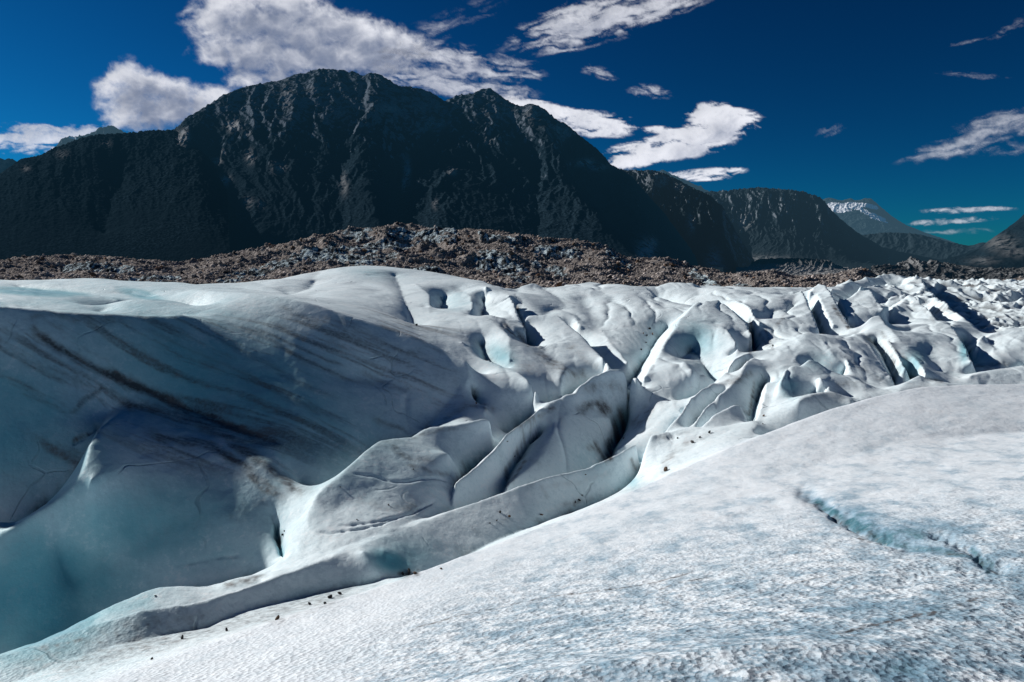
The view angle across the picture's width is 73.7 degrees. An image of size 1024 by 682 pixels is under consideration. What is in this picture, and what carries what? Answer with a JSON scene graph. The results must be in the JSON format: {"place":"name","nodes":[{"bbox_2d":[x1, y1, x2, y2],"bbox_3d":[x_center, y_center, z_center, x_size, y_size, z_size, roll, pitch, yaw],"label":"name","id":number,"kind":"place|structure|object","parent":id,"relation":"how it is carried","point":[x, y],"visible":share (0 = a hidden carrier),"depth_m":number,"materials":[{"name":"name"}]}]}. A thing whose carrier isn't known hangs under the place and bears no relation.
{"place":"outdoors","nodes":[
{"label":"outdoors","id":0,"kind":"place"},
{"bbox_2d":[0,158,16,172],"bbox_3d":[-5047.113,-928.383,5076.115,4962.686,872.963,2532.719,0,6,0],"label":"mountain","id":1,"kind":"structure","parent":0,"point":[5,164],"depth_m":4986.46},
{"bbox_2d":[0,124,96,152],"bbox_3d":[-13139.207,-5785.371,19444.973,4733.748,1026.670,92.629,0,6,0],"label":"cloud","id":2,"kind":"structure","parent":0,"point":[31,136],"depth_m":19411.32,"materials":[{"name":"white"}]},
{"bbox_2d":[55,125,128,146],"bbox_3d":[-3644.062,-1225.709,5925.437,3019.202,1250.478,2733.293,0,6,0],"label":"mountain","id":3,"kind":"structure","parent":0,"point":[108,129],"depth_m":5814.66,"materials":[{"name":"grey stone"}]},
{"bbox_2d":[0,129,229,261],"bbox_3d":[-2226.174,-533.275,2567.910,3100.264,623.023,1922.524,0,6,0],"label":"hill","id":4,"kind":"structure","parent":0,"point":[158,194],"depth_m":2088.93,"materials":[{"name":"grey stone"}]},
{"bbox_2d":[94,63,227,129],"bbox_3d":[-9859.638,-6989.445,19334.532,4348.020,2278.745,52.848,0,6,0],"label":"cloud","id":5,"kind":"structure","parent":0,"point":[140,98],"depth_m":19330.47,"materials":[{"name":"white"}]},
{"bbox_2d":[191,0,425,85],"bbox_3d":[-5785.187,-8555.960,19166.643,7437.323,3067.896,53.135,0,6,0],"label":"cloud","id":6,"kind":"structure","parent":0,"point":[306,31],"depth_m":19164.12,"materials":[{"name":"white"}]},
{"bbox_2d":[173,68,722,271],"bbox_3d":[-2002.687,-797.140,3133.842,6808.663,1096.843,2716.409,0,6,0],"label":"mountain","id":7,"kind":"structure","parent":0,"point":[294,157],"depth_m":2678.82,"materials":[{"name":"grey stone"}]},
{"bbox_2d":[384,45,514,98],"bbox_3d":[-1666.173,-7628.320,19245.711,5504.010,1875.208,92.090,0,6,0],"label":"cloud","id":8,"kind":"structure","parent":0,"point":[453,87],"depth_m":19228.30,"materials":[{"name":"white"}]},
{"bbox_2d":[0,265,1023,681],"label":"glacier","id":9,"kind":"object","parent":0,"point":[850,509],"visible":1,"depth_m":11.16,"materials":[{"name":"white ice"}]},
{"bbox_2d":[0,222,1023,288],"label":"moraine","id":10,"kind":"structure","parent":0,"point":[386,247],"depth_m":177.73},
{"bbox_2d":[0,223,1021,287],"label":"rubble","id":11,"kind":"object","parent":10,"relation":"on","point":[112,274],"visible":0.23,"depth_m":166.15,"materials":[{"name":"stone"}]},
{"bbox_2d":[0,0,1023,245],"label":"sky","id":12,"kind":"structure","parent":0,"point":[854,99],"materials":[{"name":"blue"}]},
{"bbox_2d":[505,96,630,136],"bbox_3d":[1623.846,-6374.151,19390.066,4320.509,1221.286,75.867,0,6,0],"label":"cloud","id":13,"kind":"structure","parent":0,"point":[591,120],"depth_m":19376.41,"materials":[{"name":"white"}]},
{"bbox_2d":[534,0,689,49],"bbox_3d":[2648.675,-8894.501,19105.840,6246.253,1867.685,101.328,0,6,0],"label":"cloud","id":14,"kind":"structure","parent":0,"point":[581,17],"depth_m":19058.10,"materials":[{"name":"white"}]},
{"bbox_2d":[658,170,708,191],"bbox_3d":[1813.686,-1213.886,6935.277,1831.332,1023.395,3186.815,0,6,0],"label":"mountain","id":15,"kind":"structure","parent":0,"point":[696,187],"depth_m":6832.81,"materials":[{"name":"grey stone"}]},
{"bbox_2d":[611,103,759,168],"bbox_3d":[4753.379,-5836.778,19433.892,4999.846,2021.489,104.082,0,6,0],"label":"cloud","id":16,"kind":"structure","parent":0,"point":[719,125],"depth_m":19423.38,"materials":[{"name":"white"}]},
{"bbox_2d":[620,168,753,273],"bbox_3d":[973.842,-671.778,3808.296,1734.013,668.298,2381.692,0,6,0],"label":"mountain","id":17,"kind":"structure","parent":0,"point":[700,221],"depth_m":3504.79,"materials":[{"name":"grey stone"}]},
{"bbox_2d":[672,168,743,180],"bbox_3d":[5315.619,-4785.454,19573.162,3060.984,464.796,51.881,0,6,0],"label":"cloud","id":18,"kind":"structure","parent":0,"point":[709,172],"depth_m":19559.53,"materials":[{"name":"white"}]},
{"bbox_2d":[736,258,848,275],"bbox_3d":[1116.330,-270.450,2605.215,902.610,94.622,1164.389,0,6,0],"label":"gravel bank","id":19,"kind":"structure","parent":0,"point":[799,266],"depth_m":2449.01,"materials":[{"name":"grey gravel"}]},
{"bbox_2d":[704,186,893,269],"bbox_3d":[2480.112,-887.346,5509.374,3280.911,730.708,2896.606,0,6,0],"label":"mountain","id":20,"kind":"structure","parent":0,"point":[768,223],"depth_m":5000.37,"materials":[{"name":"grey stone"}]},
{"bbox_2d":[823,198,954,242],"bbox_3d":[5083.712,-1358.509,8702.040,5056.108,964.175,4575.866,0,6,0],"label":"mountain","id":21,"kind":"structure","parent":0,"point":[865,216],"depth_m":8380.23,"materials":[{"name":"grey stone"}]},
{"bbox_2d":[862,232,986,264],"bbox_3d":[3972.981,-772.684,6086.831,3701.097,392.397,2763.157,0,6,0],"label":"hill","id":22,"kind":"structure","parent":0,"point":[899,247],"depth_m":5683.23,"materials":[{"name":"grey stone"}]},
{"bbox_2d":[871,256,1023,280],"bbox_3d":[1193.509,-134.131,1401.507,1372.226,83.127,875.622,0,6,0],"label":"gravel bank","id":23,"kind":"structure","parent":0,"point":[911,266],"depth_m":1254.11,"materials":[{"name":"grey gravel"}]},
{"bbox_2d":[941,207,995,210],"bbox_3d":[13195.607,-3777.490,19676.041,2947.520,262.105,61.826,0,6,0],"label":"cloud","id":24,"kind":"structure","parent":0,"point":[987,208],"depth_m":19652.81,"materials":[{"name":"white"}]},
{"bbox_2d":[939,215,1023,267],"bbox_3d":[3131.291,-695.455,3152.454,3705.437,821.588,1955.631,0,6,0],"label":"hill","id":25,"kind":"structure","parent":0,"point":[1004,248],"depth_m":2599.75,"materials":[{"name":"grey stone"}]}
]}

